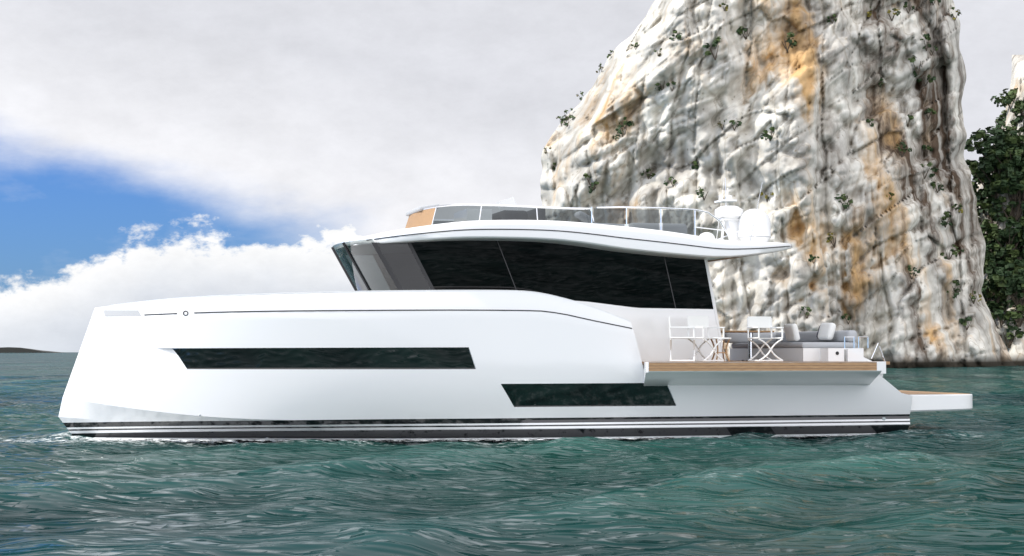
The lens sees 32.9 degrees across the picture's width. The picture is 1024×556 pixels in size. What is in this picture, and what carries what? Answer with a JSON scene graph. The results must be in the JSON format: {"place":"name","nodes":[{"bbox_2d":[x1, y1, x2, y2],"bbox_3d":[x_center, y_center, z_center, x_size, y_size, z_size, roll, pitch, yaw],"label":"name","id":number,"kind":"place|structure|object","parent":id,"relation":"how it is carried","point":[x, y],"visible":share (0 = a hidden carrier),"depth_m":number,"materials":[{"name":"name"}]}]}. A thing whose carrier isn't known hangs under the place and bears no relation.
{"place":"outdoors","nodes":[
{"label":"outdoors","id":0,"kind":"place"},
{"bbox_2d":[0,347,64,352],"bbox_3d":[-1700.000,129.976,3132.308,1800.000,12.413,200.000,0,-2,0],"label":"shore land","id":1,"kind":"structure","parent":0,"point":[13,350],"depth_m":3032.35,"materials":[{"name":"grey"}]},
{"bbox_2d":[0,352,1023,555],"bbox_3d":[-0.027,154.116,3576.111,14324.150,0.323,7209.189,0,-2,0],"label":"sea water","id":2,"kind":"structure","parent":0,"point":[938,483],"depth_m":20.66,"materials":[{"name":"liquid"}]},
{"bbox_2d":[58,433,875,443],"bbox_3d":[-0.509,3.200,34.768,17.550,0.287,7.586,1,-3,-14],"label":"yacht waterline foam","id":3,"kind":"object","parent":2,"relation":"on","point":[322,439],"visible":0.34,"depth_m":32.45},
{"bbox_2d":[58,291,911,442],"bbox_3d":[-0.603,2.108,34.791,16.443,3.531,5.200,1,-3,-14],"label":"yacht hull","id":4,"kind":"object","parent":2,"relation":"on","point":[132,377],"visible":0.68,"depth_m":32.26,"materials":[{"name":"plastic"}]},
{"bbox_2d":[172,347,474,368],"bbox_3d":[-3.514,1.481,31.988,5.669,0.405,0.391,0,-2,0],"label":"hull window","id":5,"kind":"structure","parent":4,"relation":"on","point":[345,358],"depth_m":31.89,"materials":[{"name":"black glass"}]},
{"bbox_2d":[102,290,885,420],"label":"yacht hull trim","id":6,"kind":"structure","parent":4,"relation":"attached to","point":[121,312],"depth_m":32.25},
{"bbox_2d":[331,239,725,361],"bbox_3d":[0.111,0.527,35.037,7.432,2.330,4.020,1,-3,-14],"label":"yacht cabin","id":7,"kind":"object","parent":4,"relation":"on","point":[577,273],"depth_m":33.34,"materials":[{"name":"glass"}]},
{"bbox_2d":[338,220,791,261],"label":"yacht roof","id":8,"kind":"structure","parent":7,"relation":"on","point":[633,240],"depth_m":32.65,"materials":[{"name":"plastic"}]},
{"bbox_2d":[432,206,692,234],"bbox_3d":[0.555,-0.979,35.212,5.075,0.625,4.240,1,-3,-14],"label":"yacht flybridge glass","id":9,"kind":"object","parent":8,"relation":"on","point":[679,221],"visible":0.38,"depth_m":33.32,"materials":[{"name":"glass"}]},
{"bbox_2d":[699,178,770,241],"bbox_3d":[4.206,-1.371,35.601,2.504,1.649,3.055,1,-3,-14],"label":"radar equipment","id":10,"kind":"object","parent":8,"relation":"on","point":[756,222],"visible":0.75,"depth_m":35.35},
{"bbox_2d":[501,383,675,406],"bbox_3d":[1.461,2.205,32.714,3.480,0.440,0.090,1,-3,-14],"label":"hull window","id":11,"kind":"structure","parent":4,"relation":"on","point":[579,394],"depth_m":32.70,"materials":[{"name":"black glass"}]},
{"bbox_2d":[669,316,694,360],"bbox_3d":[3.224,1.148,32.850,0.496,0.864,0.545,0,-2,6],"label":"chair","id":12,"kind":"object","parent":4,"relation":"on","point":[670,332],"visible":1,"depth_m":32.61,"materials":[{"name":"white"}]},
{"bbox_2d":[687,316,724,360],"bbox_3d":[3.695,1.156,33.045,0.545,0.864,0.496,2,-3,-34],"label":"chair","id":13,"kind":"object","parent":4,"relation":"on","point":[699,322],"visible":0.94,"depth_m":33.15,"materials":[{"name":"white"}]},
{"bbox_2d":[710,337,730,361],"bbox_3d":[3.984,1.371,33.131,0.420,0.466,0.420,1,-3,-14],"label":"table","id":14,"kind":"object","parent":4,"relation":"on","point":[724,338],"visible":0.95,"depth_m":33.04,"materials":[{"name":"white wood"}]},
{"bbox_2d":[720,330,773,360],"bbox_3d":[4.560,1.390,35.492,1.400,0.618,0.850,1,-3,-14],"label":"dining table","id":15,"kind":"object","parent":4,"relation":"on","point":[750,349],"visible":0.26,"depth_m":35.52,"materials":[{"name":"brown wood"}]},
{"bbox_2d":[747,316,783,360],"bbox_3d":[4.859,1.166,33.263,0.545,0.864,0.496,1,-3,-19],"label":"chair","id":16,"kind":"object","parent":4,"relation":"on","point":[758,322],"visible":1,"depth_m":33.42,"materials":[{"name":"white"}]},
{"bbox_2d":[642,349,889,385],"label":"deck","id":17,"kind":"structure","parent":4,"relation":"attached to","point":[852,368],"depth_m":32.85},
{"bbox_2d":[724,323,884,360],"bbox_3d":[5.973,1.372,36.290,1.635,0.830,4.434,1,-3,-19],"label":"sofa","id":18,"kind":"object","parent":4,"relation":"on","point":[826,342],"visible":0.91,"depth_m":35.06,"materials":[{"name":"white"}]},
{"bbox_2d":[899,390,972,411],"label":"swim platform","id":19,"kind":"structure","parent":4,"relation":"attached to","point":[932,401],"depth_m":34.78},
{"bbox_2d":[0,0,1023,351],"label":"sky","id":20,"kind":"structure","parent":0,"point":[150,149],"materials":[{"name":"white"}]},
{"bbox_2d":[405,197,762,241],"bbox_3d":[1.274,-1.125,35.398,6.986,1.069,4.274,1,-3,-14],"label":"flybridge","id":21,"kind":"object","parent":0,"point":[421,215],"depth_m":33.67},
{"bbox_2d":[540,0,1016,367],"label":"cliff rock","id":22,"kind":"object","parent":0,"point":[816,97],"visible":0.75,"depth_m":187.60,"materials":[{"name":"stone"}]},
{"bbox_2d":[561,108,572,120],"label":"shrub","id":23,"kind":"object","parent":22,"relation":"on","point":[565,116],"visible":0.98,"depth_m":200.79,"materials":[{"name":"green plant"}]},
{"bbox_2d":[561,115,575,126],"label":"shrub","id":24,"kind":"object","parent":22,"relation":"on","point":[570,116],"visible":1,"depth_m":199.30,"materials":[{"name":"green plant"}]},
{"bbox_2d":[583,173,598,192],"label":"shrub","id":25,"kind":"object","parent":22,"relation":"on","point":[593,187],"visible":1,"depth_m":190.87,"materials":[{"name":"green plant"}]},
{"bbox_2d":[612,121,633,139],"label":"shrub","id":26,"kind":"object","parent":22,"relation":"on","point":[619,129],"visible":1,"depth_m":189.03,"materials":[{"name":"green plant"}]},
{"bbox_2d":[617,117,631,128],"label":"shrub","id":27,"kind":"object","parent":22,"relation":"on","point":[622,125],"visible":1,"depth_m":189.04,"materials":[{"name":"green plant"}]},
{"bbox_2d":[640,168,655,178],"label":"shrub","id":28,"kind":"object","parent":22,"relation":"on","point":[650,174],"visible":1,"depth_m":190.21,"materials":[{"name":"green plant"}]},
{"bbox_2d":[664,176,676,186],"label":"shrub","id":29,"kind":"object","parent":22,"relation":"on","point":[673,182],"visible":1,"depth_m":186.39,"materials":[{"name":"green plant"}]},
{"bbox_2d":[669,30,690,40],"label":"shrub","id":30,"kind":"object","parent":22,"relation":"on","point":[678,36],"visible":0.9,"depth_m":184.93,"materials":[{"name":"green plant"}]},
{"bbox_2d":[691,157,698,168],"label":"shrub","id":31,"kind":"object","parent":22,"relation":"on","point":[695,165],"visible":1,"depth_m":186.76,"materials":[{"name":"green plant"}]},
{"bbox_2d":[695,187,707,199],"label":"shrub","id":32,"kind":"object","parent":22,"relation":"on","point":[700,193],"visible":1,"depth_m":183.71,"materials":[{"name":"green plant"}]},
{"bbox_2d":[702,36,720,59],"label":"shrub","id":33,"kind":"object","parent":22,"relation":"on","point":[707,46],"visible":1,"depth_m":183.92,"materials":[{"name":"green plant"}]},
{"bbox_2d":[729,120,741,130],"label":"shrub","id":34,"kind":"object","parent":22,"relation":"on","point":[738,124],"visible":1,"depth_m":184.29,"materials":[{"name":"green plant"}]},
{"bbox_2d":[736,26,750,39],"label":"shrub","id":35,"kind":"object","parent":22,"relation":"on","point":[740,29],"visible":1,"depth_m":188.04,"materials":[{"name":"green plant"}]},
{"bbox_2d":[760,192,773,201],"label":"shrub","id":36,"kind":"object","parent":22,"relation":"on","point":[766,196],"visible":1,"depth_m":183.51,"materials":[{"name":"green plant"}]},
{"bbox_2d":[760,126,774,140],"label":"shrub","id":37,"kind":"object","parent":22,"relation":"on","point":[768,136],"visible":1,"depth_m":182.04,"materials":[{"name":"green plant"}]},
{"bbox_2d":[782,31,796,51],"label":"shrub","id":38,"kind":"object","parent":22,"relation":"on","point":[791,34],"visible":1,"depth_m":188.31,"materials":[{"name":"green plant"}]},
{"bbox_2d":[800,306,811,318],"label":"shrub","id":39,"kind":"object","parent":22,"relation":"on","point":[807,309],"visible":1,"depth_m":180.56,"materials":[{"name":"green plant"}]},
{"bbox_2d":[808,254,818,263],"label":"shrub","id":40,"kind":"object","parent":22,"relation":"on","point":[811,258],"visible":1,"depth_m":181.10,"materials":[{"name":"green plant"}]},
{"bbox_2d":[827,14,836,23],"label":"shrub","id":41,"kind":"object","parent":22,"relation":"on","point":[833,16],"visible":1,"depth_m":190.01,"materials":[{"name":"green plant"}]},
{"bbox_2d":[826,232,838,247],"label":"shrub","id":42,"kind":"object","parent":22,"relation":"on","point":[829,237],"visible":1,"depth_m":184.06,"materials":[{"name":"green plant"}]},
{"bbox_2d":[834,194,852,209],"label":"shrub","id":43,"kind":"object","parent":22,"relation":"on","point":[843,197],"visible":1,"depth_m":184.09,"materials":[{"name":"green plant"}]},
{"bbox_2d":[841,314,850,323],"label":"shrub","id":44,"kind":"object","parent":22,"relation":"on","point":[844,316],"visible":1,"depth_m":183.62,"materials":[{"name":"green plant"}]},
{"bbox_2d":[866,119,873,126],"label":"shrub","id":45,"kind":"object","parent":22,"relation":"on","point":[869,121],"visible":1,"depth_m":189.63,"materials":[{"name":"green plant"}]},
{"bbox_2d":[887,7,900,20],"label":"shrub","id":46,"kind":"object","parent":22,"relation":"on","point":[897,13],"visible":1,"depth_m":193.81,"materials":[{"name":"green plant"}]},
{"bbox_2d":[896,140,911,156],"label":"shrub","id":47,"kind":"object","parent":22,"relation":"on","point":[904,146],"visible":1,"depth_m":191.12,"materials":[{"name":"green plant"}]},
{"bbox_2d":[903,1,914,13],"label":"shrub","id":48,"kind":"object","parent":22,"relation":"on","point":[905,5],"visible":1,"depth_m":196.32,"materials":[{"name":"green plant"}]},
{"bbox_2d":[906,114,913,126],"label":"shrub","id":49,"kind":"object","parent":22,"relation":"on","point":[911,117],"visible":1,"depth_m":193.61,"materials":[{"name":"green plant"}]},
{"bbox_2d":[907,265,920,278],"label":"shrub","id":50,"kind":"object","parent":22,"relation":"on","point":[909,268],"visible":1,"depth_m":187.66,"materials":[{"name":"green plant"}]},
{"bbox_2d":[908,55,922,76],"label":"shrub","id":51,"kind":"object","parent":22,"relation":"on","point":[912,59],"visible":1,"depth_m":193.39,"materials":[{"name":"green plant"}]},
{"bbox_2d":[920,33,930,50],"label":"shrub","id":52,"kind":"object","parent":22,"relation":"on","point":[927,37],"visible":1,"depth_m":194.58,"materials":[{"name":"green plant"}]},
{"bbox_2d":[916,74,935,85],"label":"shrub","id":53,"kind":"object","parent":22,"relation":"on","point":[929,79],"visible":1,"depth_m":196.19,"materials":[{"name":"green plant"}]},
{"bbox_2d":[922,145,932,154],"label":"shrub","id":54,"kind":"object","parent":22,"relation":"on","point":[927,147],"visible":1,"depth_m":195.90,"materials":[{"name":"green plant"}]},
{"bbox_2d":[920,163,938,178],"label":"shrub","id":55,"kind":"object","parent":22,"relation":"on","point":[932,169],"visible":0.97,"depth_m":193.67,"materials":[{"name":"green plant"}]},
{"bbox_2d":[924,108,936,118],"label":"shrub","id":56,"kind":"object","parent":22,"relation":"on","point":[929,110],"visible":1,"depth_m":195.94,"materials":[{"name":"green plant"}]},
{"bbox_2d":[930,180,943,192],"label":"shrub","id":57,"kind":"object","parent":22,"relation":"on","point":[933,185],"visible":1,"depth_m":194.00,"materials":[{"name":"green plant"}]},
{"bbox_2d":[940,211,952,227],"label":"shrub","id":58,"kind":"object","parent":22,"relation":"on","point":[945,217],"visible":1,"depth_m":191.97,"materials":[{"name":"green plant"}]},
{"bbox_2d":[940,249,957,259],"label":"shrub","id":59,"kind":"object","parent":22,"relation":"on","point":[955,253],"visible":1,"depth_m":193.13,"materials":[{"name":"green plant"}]},
{"bbox_2d":[947,280,960,298],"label":"shrub","id":60,"kind":"object","parent":22,"relation":"on","point":[956,291],"visible":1,"depth_m":192.06,"materials":[{"name":"green plant"}]},
{"bbox_2d":[951,7,960,19],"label":"shrub","id":61,"kind":"object","parent":22,"relation":"on","point":[958,13],"visible":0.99,"depth_m":201.96,"materials":[{"name":"green plant"}]},
{"bbox_2d":[952,244,964,256],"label":"shrub","id":62,"kind":"object","parent":22,"relation":"on","point":[953,245],"visible":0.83,"depth_m":194.62,"materials":[{"name":"green plant"}]},
{"bbox_2d":[959,316,971,329],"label":"shrub","id":63,"kind":"object","parent":22,"relation":"on","point":[963,321],"visible":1,"depth_m":191.05,"materials":[{"name":"green plant"}]},
{"bbox_2d":[969,291,981,303],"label":"shrub","id":64,"kind":"object","parent":22,"relation":"on","point":[974,298],"visible":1,"depth_m":194.10,"materials":[{"name":"green plant"}]},
{"bbox_2d":[977,55,1023,365],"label":"cliff rock","id":65,"kind":"object","parent":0,"point":[1016,351],"visible":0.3,"depth_m":210.47,"materials":[{"name":"stone"}]},
{"bbox_2d":[965,155,994,197],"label":"tree","id":66,"kind":"object","parent":65,"relation":"on","point":[967,161],"visible":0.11,"depth_m":216.80,"materials":[{"name":"green plant"}]},
{"bbox_2d":[971,178,990,233],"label":"tree","id":67,"kind":"object","parent":65,"relation":"on","point":[980,195],"visible":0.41,"depth_m":213.04,"materials":[{"name":"green plant"}]},
{"bbox_2d":[976,192,986,213],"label":"tree","id":68,"kind":"object","parent":65,"relation":"on","point":[981,210],"visible":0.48,"depth_m":213.97,"materials":[{"name":"green plant"}]},
{"bbox_2d":[972,158,994,217],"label":"tree","id":69,"kind":"object","parent":65,"relation":"on","point":[985,180],"visible":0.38,"depth_m":212.39,"materials":[{"name":"green plant"}]},
{"bbox_2d":[968,158,1009,198],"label":"tree","id":70,"kind":"object","parent":65,"relation":"on","point":[985,165],"visible":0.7,"depth_m":209.51,"materials":[{"name":"green plant"}]},
{"bbox_2d":[983,186,994,198],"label":"tree","id":71,"kind":"object","parent":65,"relation":"on","point":[989,193],"visible":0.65,"depth_m":211.19,"materials":[{"name":"green plant"}]},
{"bbox_2d":[977,195,1001,211],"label":"tree","id":72,"kind":"object","parent":65,"relation":"on","point":[982,204],"visible":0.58,"depth_m":211.89,"materials":[{"name":"green plant"}]},
{"bbox_2d":[980,222,998,250],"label":"tree","id":73,"kind":"object","parent":65,"relation":"on","point":[984,229],"visible":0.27,"depth_m":211.12,"materials":[{"name":"green plant"}]},
{"bbox_2d":[983,288,997,308],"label":"shrub","id":74,"kind":"object","parent":65,"relation":"on","point":[989,294],"visible":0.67,"depth_m":207.40,"materials":[{"name":"green plant"}]},
{"bbox_2d":[981,276,1005,301],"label":"tree","id":75,"kind":"object","parent":65,"relation":"on","point":[986,286],"visible":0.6,"depth_m":206.44,"materials":[{"name":"green plant"}]},
{"bbox_2d":[982,211,1004,232],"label":"shrub","id":76,"kind":"object","parent":65,"relation":"on","point":[986,221],"visible":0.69,"depth_m":210.68,"materials":[{"name":"green plant"}]},
{"bbox_2d":[964,126,1023,172],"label":"tree","id":77,"kind":"object","parent":65,"relation":"on","point":[987,141],"visible":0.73,"depth_m":211.41,"materials":[{"name":"green plant"}]},
{"bbox_2d":[967,127,1023,151],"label":"tree","id":78,"kind":"object","parent":65,"relation":"on","point":[1000,135],"visible":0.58,"depth_m":210.18,"materials":[{"name":"green plant"}]},
{"bbox_2d":[995,114,1002,135],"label":"shrub","id":79,"kind":"object","parent":65,"relation":"on","point":[1000,117],"visible":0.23,"depth_m":223.98,"materials":[{"name":"green plant"}]},
{"bbox_2d":[986,242,1015,273],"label":"tree","id":80,"kind":"object","parent":65,"relation":"on","point":[1003,251],"visible":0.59,"depth_m":207.19,"materials":[{"name":"green plant"}]},
{"bbox_2d":[995,110,1006,129],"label":"shrub","id":81,"kind":"object","parent":65,"relation":"on","point":[1002,122],"visible":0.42,"depth_m":220.94,"materials":[{"name":"green plant"}]},
{"bbox_2d":[982,232,1020,267],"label":"tree","id":82,"kind":"object","parent":65,"relation":"on","point":[997,246],"visible":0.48,"depth_m":207.20,"materials":[{"name":"green plant"}]},
{"bbox_2d":[985,196,1018,219],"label":"shrub","id":83,"kind":"object","parent":65,"relation":"on","point":[998,206],"visible":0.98,"depth_m":208.49,"materials":[{"name":"green plant"}]},
{"bbox_2d":[986,301,1018,336],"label":"tree","id":84,"kind":"object","parent":65,"relation":"on","point":[997,312],"visible":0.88,"depth_m":205.59,"materials":[{"name":"green plant"}]},
{"bbox_2d":[982,147,1023,172],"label":"tree","id":85,"kind":"object","parent":65,"relation":"on","point":[993,159],"visible":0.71,"depth_m":208.31,"materials":[{"name":"green plant"}]},
{"bbox_2d":[983,255,1023,303],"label":"tree","id":86,"kind":"object","parent":65,"relation":"on","point":[1008,266],"visible":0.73,"depth_m":205.77,"materials":[{"name":"green plant"}]},
{"bbox_2d":[984,216,1023,249],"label":"tree","id":87,"kind":"object","parent":65,"relation":"on","point":[999,233],"visible":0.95,"depth_m":207.14,"materials":[{"name":"green plant"}]},
{"bbox_2d":[990,88,1017,108],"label":"shrub","id":88,"kind":"object","parent":65,"relation":"on","point":[1008,98],"visible":0.96,"depth_m":219.67,"materials":[{"name":"green plant"}]},
{"bbox_2d":[1000,300,1007,310],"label":"tree","id":89,"kind":"object","parent":65,"relation":"on","point":[1004,303],"visible":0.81,"depth_m":206.77,"materials":[{"name":"green plant"}]},
{"bbox_2d":[987,267,1023,320],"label":"tree","id":90,"kind":"object","parent":65,"relation":"on","point":[998,276],"visible":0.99,"depth_m":203.13,"materials":[{"name":"green plant"}]},
{"bbox_2d":[990,178,1021,213],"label":"tree","id":91,"kind":"object","parent":65,"relation":"on","point":[1003,191],"visible":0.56,"depth_m":208.25,"materials":[{"name":"green plant"}]},
{"bbox_2d":[989,141,1023,196],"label":"tree","id":92,"kind":"object","parent":65,"relation":"on","point":[1002,153],"visible":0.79,"depth_m":207.72,"materials":[{"name":"green plant"}]},
{"bbox_2d":[989,166,1023,219],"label":"tree","id":93,"kind":"object","parent":65,"relation":"on","point":[1013,177],"visible":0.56,"depth_m":208.36,"materials":[{"name":"green plant"}]},
{"bbox_2d":[992,160,1023,204],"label":"tree","id":94,"kind":"object","parent":65,"relation":"on","point":[1008,167],"visible":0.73,"depth_m":207.27,"materials":[{"name":"green plant"}]},
{"bbox_2d":[994,178,1023,216],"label":"tree","id":95,"kind":"object","parent":65,"relation":"on","point":[1000,184],"visible":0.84,"depth_m":207.12,"materials":[{"name":"green plant"}]},
{"bbox_2d":[999,293,1021,312],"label":"shrub","id":96,"kind":"object","parent":65,"relation":"on","point":[1003,297],"visible":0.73,"depth_m":206.48,"materials":[{"name":"green plant"}]},
{"bbox_2d":[1000,274,1023,327],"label":"tree","id":97,"kind":"object","parent":65,"relation":"on","point":[1010,289],"visible":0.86,"depth_m":203.82,"materials":[{"name":"green plant"}]},
{"bbox_2d":[1001,166,1023,198],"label":"tree","id":98,"kind":"object","parent":65,"relation":"on","point":[1009,173],"visible":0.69,"depth_m":206.80,"materials":[{"name":"green plant"}]},
{"bbox_2d":[1002,155,1023,170],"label":"tree","id":99,"kind":"object","parent":65,"relation":"on","point":[1018,161],"visible":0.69,"depth_m":207.13,"materials":[{"name":"green plant"}]},
{"bbox_2d":[1002,234,1023,246],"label":"tree","id":100,"kind":"object","parent":65,"relation":"on","point":[1021,239],"visible":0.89,"depth_m":208.52,"materials":[{"name":"green plant"}]},
{"bbox_2d":[1003,324,1023,347],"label":"shrub","id":101,"kind":"object","parent":65,"relation":"on","point":[1017,335],"visible":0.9,"depth_m":205.19,"materials":[{"name":"green plant"}]},
{"bbox_2d":[1003,177,1023,217],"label":"tree","id":102,"kind":"object","parent":65,"relation":"on","point":[1020,185],"visible":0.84,"depth_m":207.15,"materials":[{"name":"green plant"}]},
{"bbox_2d":[1004,115,1022,131],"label":"shrub","id":103,"kind":"object","parent":65,"relation":"on","point":[1015,121],"visible":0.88,"depth_m":214.18,"materials":[{"name":"green plant"}]},
{"bbox_2d":[1003,201,1023,216],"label":"tree","id":104,"kind":"object","parent":65,"relation":"on","point":[1022,206],"visible":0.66,"depth_m":208.91,"materials":[{"name":"green plant"}]},
{"bbox_2d":[1005,253,1023,265],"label":"tree","id":105,"kind":"object","parent":65,"relation":"on","point":[1008,260],"visible":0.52,"depth_m":206.28,"materials":[{"name":"green plant"}]},
{"bbox_2d":[1006,297,1023,326],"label":"shrub","id":106,"kind":"object","parent":65,"relation":"on","point":[1019,307],"visible":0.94,"depth_m":205.04,"materials":[{"name":"green plant"}]},
{"bbox_2d":[1010,100,1021,115],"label":"tree","id":107,"kind":"object","parent":65,"relation":"on","point":[1012,109],"visible":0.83,"depth_m":215.70,"materials":[{"name":"green plant"}]},
{"bbox_2d":[1011,248,1023,266],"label":"tree","id":108,"kind":"object","parent":65,"relation":"on","point":[1019,262],"visible":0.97,"depth_m":205.11,"materials":[{"name":"green plant"}]},
{"bbox_2d":[1014,102,1023,119],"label":"tree","id":109,"kind":"object","parent":65,"relation":"on","point":[1017,109],"visible":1,"depth_m":214.01,"materials":[{"name":"green plant"}]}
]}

